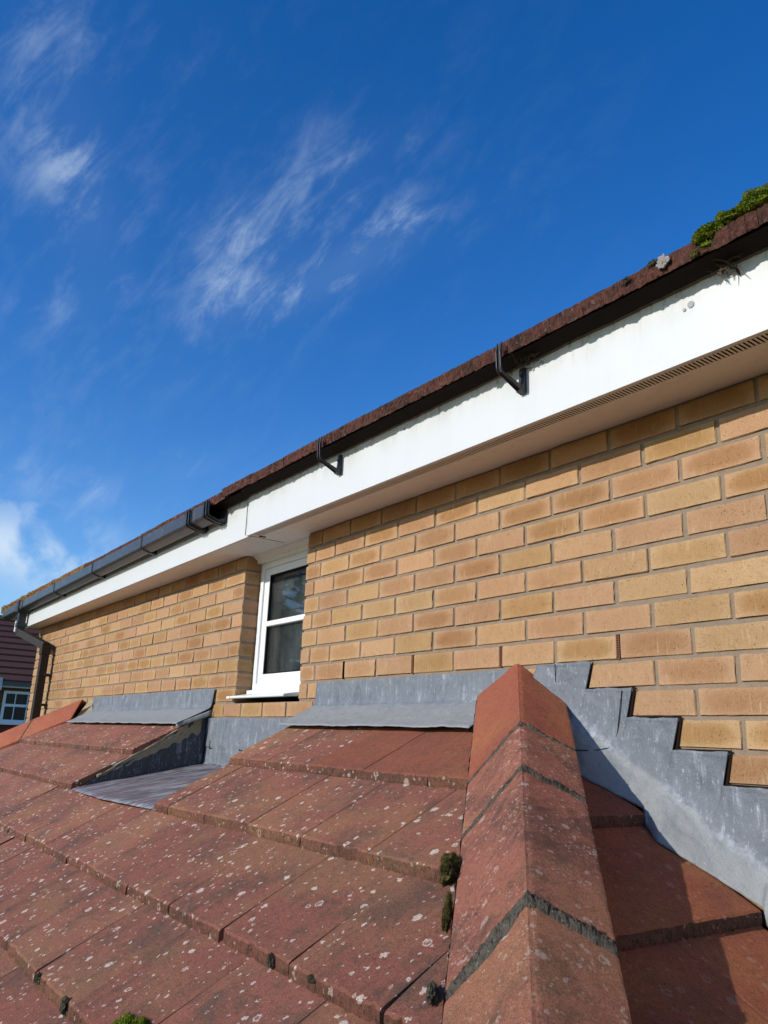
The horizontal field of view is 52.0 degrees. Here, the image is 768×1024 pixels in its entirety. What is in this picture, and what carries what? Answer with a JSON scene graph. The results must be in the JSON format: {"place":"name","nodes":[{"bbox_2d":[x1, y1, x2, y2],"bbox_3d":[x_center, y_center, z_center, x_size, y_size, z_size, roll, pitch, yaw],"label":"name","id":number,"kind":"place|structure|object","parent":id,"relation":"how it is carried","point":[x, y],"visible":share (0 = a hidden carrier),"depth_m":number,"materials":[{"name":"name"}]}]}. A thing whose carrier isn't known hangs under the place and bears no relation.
{"place":"outdoors","nodes":[
{"label":"outdoors","id":0,"kind":"place"},
{"bbox_2d":[0,615,39,732],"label":"neighbouring house","id":1,"kind":"structure","parent":0,"point":[17,658],"depth_m":21.55,"materials":[{"name":"brown"}]},
{"bbox_2d":[0,691,30,724],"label":"window","id":2,"kind":"structure","parent":1,"relation":"in","point":[14,707],"depth_m":21.30,"materials":[{"name":"plastic"}]},
{"bbox_2d":[0,0,767,614],"label":"sky","id":3,"kind":"structure","parent":0,"point":[234,233],"materials":[{"name":"blue"}]},
{"bbox_2d":[1,202,767,925],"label":"brick house","id":4,"kind":"structure","parent":0,"point":[591,484],"depth_m":2.46,"materials":[{"name":"brick"}]},
{"bbox_2d":[226,550,308,701],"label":"window","id":5,"kind":"structure","parent":4,"relation":"in","point":[276,671],"depth_m":3.91,"materials":[{"name":"plastic"}]},
{"bbox_2d":[0,661,767,1023],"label":"lean to roof","id":6,"kind":"object","parent":4,"relation":"attached to","point":[174,857],"visible":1,"depth_m":1.83,"materials":[{"name":"tile"}]},
{"bbox_2d":[34,971,41,984],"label":"moss clump","id":7,"kind":"object","parent":6,"relation":"on","point":[37,977],"visible":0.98,"depth_m":1.86,"materials":[{"name":"green plant"}]},
{"bbox_2d":[59,995,68,1015],"bbox_3d":[-0.686,1.058,1.690,0.027,0.041,0.024,-6,-18,26],"label":"moss clump","id":8,"kind":"object","parent":6,"relation":"on","point":[64,1002],"visible":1,"depth_m":1.68,"materials":[{"name":"plant"}]},
{"bbox_2d":[112,1010,148,1023],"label":"moss clump","id":9,"kind":"object","parent":6,"relation":"on","point":[127,1018],"visible":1,"depth_m":1.50,"materials":[{"name":"green plant"}]},
{"bbox_2d":[266,952,275,968],"bbox_3d":[-0.219,0.874,1.535,0.019,0.031,0.027,14,-20,-34],"label":"moss clump","id":10,"kind":"object","parent":6,"relation":"on","point":[270,960],"visible":1,"depth_m":1.53,"materials":[{"name":"grey plant"}]},
{"bbox_2d":[306,974,314,983],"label":"moss clump","id":11,"kind":"object","parent":6,"relation":"on","point":[311,978],"visible":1,"depth_m":1.41,"materials":[{"name":"green plant"}]},
{"bbox_2d":[426,980,437,1005],"bbox_3d":[0.076,0.753,1.233,0.022,0.025,0.054,0,7,9],"label":"moss clump","id":12,"kind":"object","parent":6,"relation":"on","point":[431,993],"visible":1,"depth_m":1.23,"materials":[{"name":"plant"}]},
{"bbox_2d":[441,890,452,933],"bbox_3d":[0.115,0.728,1.430,0.022,0.032,0.129,0,7,9],"label":"moss clump","id":13,"kind":"object","parent":6,"relation":"on","point":[446,915],"visible":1,"depth_m":1.41,"materials":[{"name":"green plant"}]},
{"bbox_2d":[439,852,460,887],"bbox_3d":[0.130,0.706,1.556,0.046,0.057,0.095,0,7,9],"label":"moss clump","id":14,"kind":"object","parent":6,"relation":"on","point":[449,867],"visible":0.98,"depth_m":1.54,"materials":[{"name":"green plant"}]},
{"bbox_2d":[512,344,538,368],"bbox_3d":[0.426,-0.469,2.315,0.108,0.080,0.088,-9,-20,35],"label":"nest debris","id":15,"kind":"object","parent":4,"relation":"on","point":[525,359],"visible":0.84,"depth_m":2.32,"materials":[{"name":"brown plant"}]},
{"bbox_2d":[622,276,632,286],"bbox_3d":[0.613,-0.582,1.982,0.026,0.030,0.037,14,-20,-34],"label":"moss clump","id":16,"kind":"object","parent":4,"relation":"on","point":[626,281],"visible":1,"depth_m":1.98,"materials":[{"name":"green plant"}]},
{"bbox_2d":[647,258,657,267],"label":"moss clump","id":17,"kind":"object","parent":4,"relation":"on","point":[652,263],"visible":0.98,"depth_m":1.92,"materials":[{"name":"grey plant"}]},
{"bbox_2d":[688,248,698,258],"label":"moss clump","id":18,"kind":"object","parent":4,"relation":"attached to","point":[693,253],"visible":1,"depth_m":1.82,"materials":[{"name":"green plant"}]},
{"bbox_2d":[690,221,725,252],"bbox_3d":[0.752,-0.637,1.820,0.085,0.069,0.083,-4,-17,20],"label":"moss clump","id":19,"kind":"object","parent":4,"relation":"on","point":[703,234],"visible":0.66,"depth_m":1.80,"materials":[{"name":"green plant"}]},
{"bbox_2d":[706,253,743,278],"bbox_3d":[0.792,-0.562,1.825,0.088,0.070,0.043,-8,-19,32],"label":"nest debris","id":20,"kind":"object","parent":4,"relation":"on","point":[729,266],"visible":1,"depth_m":1.82,"materials":[{"name":"plant"}]},
{"bbox_2d":[714,205,743,224],"bbox_3d":[0.790,-0.661,1.790,0.075,0.060,0.099,8,-17,-18],"label":"moss clump","id":21,"kind":"object","parent":4,"relation":"on","point":[728,216],"visible":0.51,"depth_m":1.76,"materials":[{"name":"green plant"}]},
{"bbox_2d":[735,183,767,229],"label":"moss clump","id":22,"kind":"object","parent":4,"relation":"on","point":[753,199],"visible":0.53,"depth_m":1.72,"materials":[{"name":"green plant"}]}
]}

